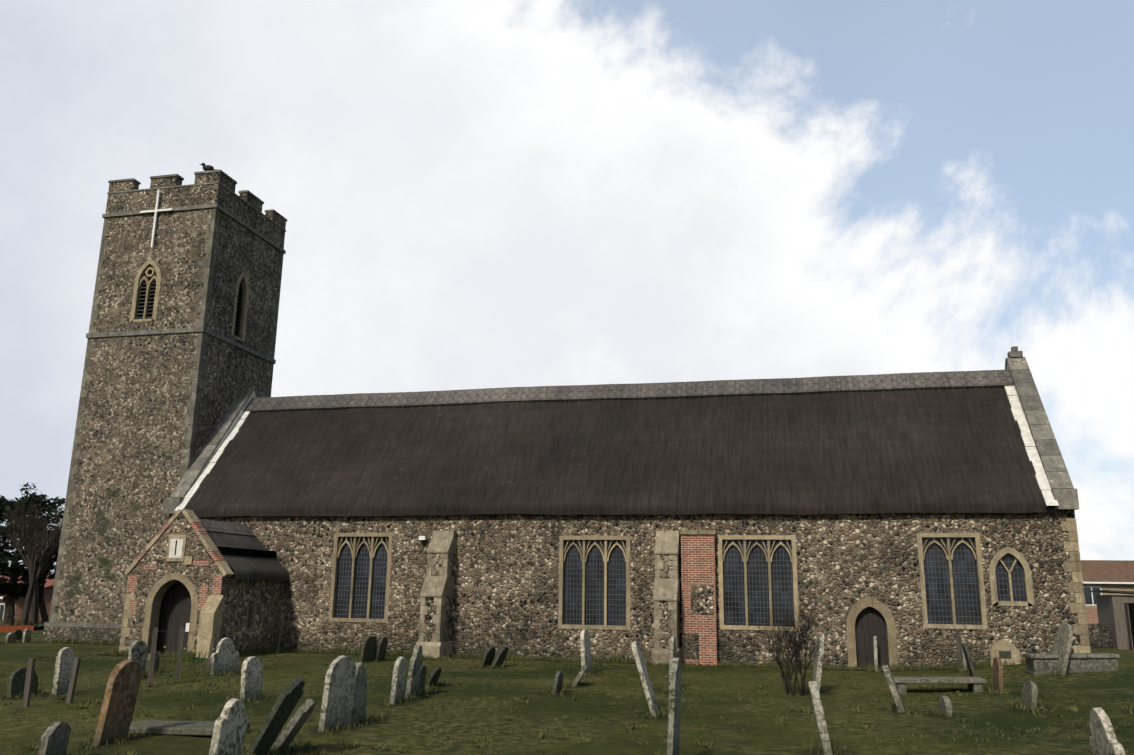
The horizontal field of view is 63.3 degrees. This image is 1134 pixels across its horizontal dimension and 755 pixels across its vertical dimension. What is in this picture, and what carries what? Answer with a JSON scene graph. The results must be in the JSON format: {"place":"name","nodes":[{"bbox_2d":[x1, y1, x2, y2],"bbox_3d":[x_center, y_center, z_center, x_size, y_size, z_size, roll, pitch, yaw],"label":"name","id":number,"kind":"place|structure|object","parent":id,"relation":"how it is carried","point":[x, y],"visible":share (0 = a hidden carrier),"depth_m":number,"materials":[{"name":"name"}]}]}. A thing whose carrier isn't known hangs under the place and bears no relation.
{"place":"outdoors","nodes":[
{"label":"outdoors","id":0,"kind":"place"},
{"bbox_2d":[0,620,1133,754],"bbox_3d":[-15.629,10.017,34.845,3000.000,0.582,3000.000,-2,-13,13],"label":"ground","id":1,"kind":"structure","parent":0,"point":[763,739],"depth_m":18.00,"materials":[{"name":"green plant"}]},
{"bbox_2d":[5,632,15,643],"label":"headstone","id":2,"kind":"object","parent":1,"relation":"on","point":[10,637],"visible":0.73,"depth_m":36.25,"materials":[{"name":"grey stone"}]},
{"bbox_2d":[0,623,33,631],"bbox_3d":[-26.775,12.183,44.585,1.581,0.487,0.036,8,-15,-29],"label":"brick wall","id":3,"kind":"structure","parent":1,"relation":"on","point":[3,628],"depth_m":44.56,"materials":[{"name":"brown brick"}]},
{"bbox_2d":[13,630,21,639],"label":"headstone","id":4,"kind":"object","parent":1,"relation":"on","point":[18,633],"visible":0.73,"depth_m":38.20,"materials":[{"name":"stone"}]},
{"bbox_2d":[0,622,43,629],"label":"hedge","id":5,"kind":"object","parent":1,"relation":"on","point":[38,627],"visible":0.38,"depth_m":46.42,"materials":[{"name":"green plant"}]},
{"bbox_2d":[7,667,37,697],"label":"headstone","id":6,"kind":"object","parent":1,"relation":"on","point":[16,682],"visible":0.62,"depth_m":19.07,"materials":[{"name":"stone"}]},
{"bbox_2d":[22,628,31,642],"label":"headstone","id":7,"kind":"object","parent":1,"relation":"on","point":[27,632],"visible":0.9,"depth_m":36.49,"materials":[{"name":"grey stone"}]},
{"bbox_2d":[0,573,54,620],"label":"bungalow","id":8,"kind":"object","parent":1,"relation":"on","point":[48,596],"visible":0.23,"depth_m":58.20,"materials":[{"name":"brick"}]},
{"bbox_2d":[2,502,60,624],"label":"bare tree","id":9,"kind":"object","parent":1,"relation":"on","point":[29,561],"visible":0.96,"depth_m":48.12,"materials":[{"name":"brown plant"}]},
{"bbox_2d":[0,496,63,623],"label":"bare tree","id":10,"kind":"object","parent":1,"relation":"on","point":[35,610],"visible":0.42,"depth_m":49.93,"materials":[{"name":"brown plant"}]},
{"bbox_2d":[0,482,65,624],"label":"cedar tree","id":11,"kind":"object","parent":1,"relation":"on","point":[12,589],"visible":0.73,"depth_m":51.26,"materials":[{"name":"green plant"}]},
{"bbox_2d":[15,514,61,623],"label":"bare tree","id":12,"kind":"object","parent":1,"relation":"on","point":[43,613],"visible":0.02,"depth_m":53.67,"materials":[{"name":"black plant"}]},
{"bbox_2d":[38,721,70,754],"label":"headstone","id":13,"kind":"object","parent":1,"relation":"on","point":[55,736],"visible":1,"depth_m":12.02,"materials":[{"name":"grey stone"}]},
{"bbox_2d":[52,647,73,695],"bbox_3d":[-10.652,6.339,19.428,0.115,1.230,0.436,-2,-12,10],"label":"headstone","id":14,"kind":"object","parent":1,"relation":"on","point":[63,669],"visible":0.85,"depth_m":19.37,"materials":[{"name":"grey stone"}]},
{"bbox_2d":[92,660,141,745],"bbox_3d":[-6.683,4.941,13.677,0.120,1.424,0.637,5,-14,12],"label":"headstone","id":15,"kind":"object","parent":1,"relation":"on","point":[119,699],"visible":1,"depth_m":13.61,"materials":[{"name":"sandstone"}]},
{"bbox_2d":[128,640,146,673],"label":"headstone","id":16,"kind":"object","parent":1,"relation":"on","point":[138,651],"visible":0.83,"depth_m":22.78,"materials":[{"name":"grey stone"}]},
{"bbox_2d":[22,613,283,706],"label":"wooden posts","id":17,"kind":"object","parent":1,"relation":"on","point":[29,681],"visible":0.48,"depth_m":20.74,"materials":[{"name":"brown wood"}]},
{"bbox_2d":[146,653,159,672],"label":"headstone","id":18,"kind":"object","parent":1,"relation":"on","point":[156,665],"visible":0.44,"depth_m":24.26,"materials":[{"name":"grey stone"}]},
{"bbox_2d":[128,720,249,735],"bbox_3d":[-6.121,5.561,14.596,1.900,0.100,0.850,-3,-14,10],"label":"ledger","id":19,"kind":"object","parent":1,"relation":"on","point":[198,728],"visible":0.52,"depth_m":14.28,"materials":[{"name":"grey stone"}]},
{"bbox_2d":[164,646,213,662],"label":"daffodils","id":20,"kind":"object","parent":1,"relation":"on","point":[193,655],"visible":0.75,"depth_m":28.15,"materials":[{"name":"green plant"}]},
{"bbox_2d":[210,638,238,675],"bbox_3d":[-9.004,7.462,24.200,0.107,1.182,0.996,-7,-14,19],"label":"headstone","id":21,"kind":"object","parent":1,"relation":"on","point":[225,657],"visible":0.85,"depth_m":24.16,"materials":[{"name":"grey stone"}]},
{"bbox_2d":[209,698,248,754],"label":"headstone","id":22,"kind":"object","parent":1,"relation":"on","point":[229,731],"visible":1,"depth_m":11.58,"materials":[{"name":"grey stone"}]},
{"bbox_2d":[240,656,262,699],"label":"headstone","id":23,"kind":"object","parent":1,"relation":"on","point":[251,675],"visible":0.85,"depth_m":18.93,"materials":[{"name":"grey stone"}]},
{"bbox_2d":[246,677,304,754],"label":"headstone","id":24,"kind":"object","parent":1,"relation":"on","point":[289,697],"visible":1,"depth_m":12.61,"materials":[{"name":"stone"}]},
{"bbox_2d":[270,699,315,749],"bbox_3d":[-4.009,5.139,13.303,0.120,1.098,0.391,33,-6,13],"label":"headstone","id":25,"kind":"object","parent":1,"relation":"on","point":[295,724],"visible":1,"depth_m":13.18,"materials":[{"name":"grey stone"}]},
{"bbox_2d":[318,655,356,732],"bbox_3d":[-3.871,5.462,15.567,0.108,1.450,0.844,0,-13,19],"label":"headstone","id":26,"kind":"object","parent":1,"relation":"on","point":[338,692],"visible":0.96,"depth_m":15.49,"materials":[{"name":"grey stone"}]},
{"bbox_2d":[351,662,366,723],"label":"headstone","id":27,"kind":"object","parent":1,"relation":"on","point":[359,704],"visible":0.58,"depth_m":16.23,"materials":[{"name":"grey stone"}]},
{"bbox_2d":[359,636,376,662],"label":"headstone","id":28,"kind":"object","parent":1,"relation":"on","point":[368,650],"visible":0.85,"depth_m":29.50,"materials":[{"name":"stone"}]},
{"bbox_2d":[375,636,387,661],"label":"headstone","id":29,"kind":"object","parent":1,"relation":"on","point":[382,648],"visible":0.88,"depth_m":30.05,"materials":[{"name":"stone"}]},
{"bbox_2d":[389,657,406,704],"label":"headstone","id":30,"kind":"object","parent":1,"relation":"on","point":[398,679],"visible":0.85,"depth_m":18.80,"materials":[{"name":"grey stone"}]},
{"bbox_2d":[405,645,422,697],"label":"headstone","id":31,"kind":"object","parent":1,"relation":"on","point":[414,673],"visible":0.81,"depth_m":19.83,"materials":[{"name":"grey stone"}]},
{"bbox_2d":[418,665,426,692],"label":"headstone","id":32,"kind":"object","parent":1,"relation":"on","point":[423,677],"visible":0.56,"depth_m":20.76,"materials":[{"name":"stone"}]},
{"bbox_2d":[425,666,441,687],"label":"headstone","id":33,"kind":"object","parent":1,"relation":"on","point":[434,675],"visible":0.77,"depth_m":21.66,"materials":[{"name":"stone"}]},
{"bbox_2d":[480,646,495,666],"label":"headstone","id":34,"kind":"object","parent":1,"relation":"on","point":[489,655],"visible":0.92,"depth_m":28.60,"materials":[{"name":"stone"}]},
{"bbox_2d":[492,646,508,666],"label":"headstone","id":35,"kind":"object","parent":1,"relation":"on","point":[501,656],"visible":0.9,"depth_m":28.59,"materials":[{"name":"stone"}]},
{"bbox_2d":[552,671,562,694],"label":"headstone","id":36,"kind":"object","parent":1,"relation":"on","point":[558,682],"visible":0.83,"depth_m":21.38,"materials":[{"name":"grey stone"}]},
{"bbox_2d":[42,169,1090,668],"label":"church","id":37,"kind":"structure","parent":1,"relation":"on","point":[216,489],"depth_m":33.10,"materials":[{"name":"stone"}]},
{"bbox_2d":[199,163,217,170],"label":"bird on tower","id":38,"kind":"object","parent":37,"relation":"on","point":[207,167],"visible":0.83,"depth_m":40.49,"materials":[{"name":"black"}]},
{"bbox_2d":[572,664,587,686],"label":"headstone","id":39,"kind":"object","parent":1,"relation":"on","point":[580,675],"visible":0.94,"depth_m":22.98,"materials":[{"name":"grey stone"}]},
{"bbox_2d":[580,629,591,675],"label":"headstone","id":40,"kind":"object","parent":1,"relation":"on","point":[585,645],"visible":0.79,"depth_m":25.83,"materials":[{"name":"grey stone"}]},
{"bbox_2d":[632,641,659,716],"bbox_3d":[1.601,6.149,18.420,0.104,1.728,0.618,-19,-15,7],"label":"headstone","id":41,"kind":"object","parent":1,"relation":"on","point":[645,678],"visible":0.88,"depth_m":18.26,"materials":[{"name":"grey stone"}]},
{"bbox_2d":[668,641,674,690],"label":"headstone","id":42,"kind":"object","parent":1,"relation":"on","point":[672,650],"visible":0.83,"depth_m":22.02,"materials":[{"name":"grey stone"}]},
{"bbox_2d":[670,636,676,657],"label":"headstone","id":43,"kind":"object","parent":1,"relation":"on","point":[673,638],"visible":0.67,"depth_m":28.70,"materials":[{"name":"grey stone"}]},
{"bbox_2d":[667,657,681,754],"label":"headstone","id":44,"kind":"object","parent":1,"relation":"on","point":[673,739],"visible":1,"depth_m":12.53,"materials":[{"name":"grey stone"}]},
{"bbox_2d":[754,597,826,695],"bbox_3d":[5.412,6.456,22.156,1.755,2.368,2.293,-2,-13,13],"label":"bare shrub","id":45,"kind":"object","parent":1,"relation":"on","point":[796,647],"visible":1,"depth_m":21.85,"materials":[{"name":"brown plant"}]},
{"bbox_2d":[812,632,823,692],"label":"headstone","id":46,"kind":"object","parent":1,"relation":"on","point":[817,667],"visible":0.69,"depth_m":22.20,"materials":[{"name":"grey stone"}]},
{"bbox_2d":[808,681,832,754],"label":"headstone","id":47,"kind":"object","parent":1,"relation":"on","point":[820,721],"visible":1,"depth_m":13.70,"materials":[{"name":"grey stone"}]},
{"bbox_2d":[874,636,878,670],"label":"headstone","id":48,"kind":"object","parent":1,"relation":"on","point":[876,653],"visible":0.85,"depth_m":28.52,"materials":[{"name":"grey stone"}]},
{"bbox_2d":[882,665,904,712],"bbox_3d":[6.859,6.609,19.161,0.123,1.204,0.736,-22,-22,14],"label":"headstone","id":49,"kind":"object","parent":1,"relation":"on","point":[894,689],"visible":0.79,"depth_m":18.91,"materials":[{"name":"grey stone"}]},
{"bbox_2d":[893,677,986,693],"bbox_3d":[8.935,7.518,22.163,2.100,0.510,0.900,-4,-14,13],"label":"table tomb","id":50,"kind":"object","parent":1,"relation":"on","point":[974,684],"visible":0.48,"depth_m":21.88,"materials":[{"name":"grey stone"}]},
{"bbox_2d":[938,696,951,716],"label":"headstone","id":51,"kind":"object","parent":1,"relation":"on","point":[945,705],"visible":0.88,"depth_m":18.22,"materials":[{"name":"grey stone"}]},
{"bbox_2d":[956,635,966,670],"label":"headstone","id":52,"kind":"object","parent":1,"relation":"on","point":[961,660],"visible":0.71,"depth_m":27.66,"materials":[{"name":"grey stone"}]},
{"bbox_2d":[962,643,976,676],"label":"headstone","id":53,"kind":"object","parent":1,"relation":"on","point":[970,664],"visible":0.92,"depth_m":25.45,"materials":[{"name":"stone"}]},
{"bbox_2d":[992,657,1003,693],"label":"headstone","id":54,"kind":"object","parent":1,"relation":"on","point":[997,666],"visible":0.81,"depth_m":21.32,"materials":[{"name":"brown stone"}]},
{"bbox_2d":[988,639,1020,665],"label":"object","id":55,"kind":"structure","parent":1,"relation":"on","point":[1002,649],"depth_m":27.95,"materials":[{"name":"stone"}]},
{"bbox_2d":[1020,681,1037,709],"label":"headstone","id":56,"kind":"object","parent":1,"relation":"on","point":[1029,697],"visible":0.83,"depth_m":18.73,"materials":[{"name":"grey stone"}]},
{"bbox_2d":[1051,623,1072,675],"bbox_3d":[13.390,7.510,24.945,0.104,1.699,1.055,15,-8,12],"label":"headstone","id":57,"kind":"object","parent":1,"relation":"on","point":[1062,643],"visible":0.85,"depth_m":24.73,"materials":[{"name":"grey stone"}]},
{"bbox_2d":[1022,653,1119,675],"bbox_3d":[13.783,7.986,25.091,2.240,0.850,0.990,-4,-15,11],"label":"chest tomb","id":58,"kind":"object","parent":1,"relation":"on","point":[1039,664],"visible":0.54,"depth_m":24.75,"materials":[{"name":"grey stone"}]},
{"bbox_2d":[1088,624,1112,647],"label":"stone wall","id":59,"kind":"structure","parent":1,"relation":"on","point":[1100,635],"depth_m":43.36,"materials":[{"name":"grey stone"}]},
{"bbox_2d":[1089,707,1124,754],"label":"headstone","id":60,"kind":"object","parent":1,"relation":"on","point":[1103,740],"visible":1,"depth_m":11.58,"materials":[{"name":"grey stone"}]},
{"bbox_2d":[1081,560,1133,623],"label":"house","id":61,"kind":"structure","parent":1,"relation":"on","point":[1117,575],"depth_m":63.14,"materials":[{"name":"brick"}]},
{"bbox_2d":[1089,590,1133,650],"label":"garage","id":62,"kind":"structure","parent":1,"relation":"on","point":[1116,612],"depth_m":42.84,"materials":[{"name":"wood"}]},
{"bbox_2d":[0,0,1133,573],"label":"sky","id":63,"kind":"structure","parent":0,"point":[471,194],"materials":[{"name":"white"}]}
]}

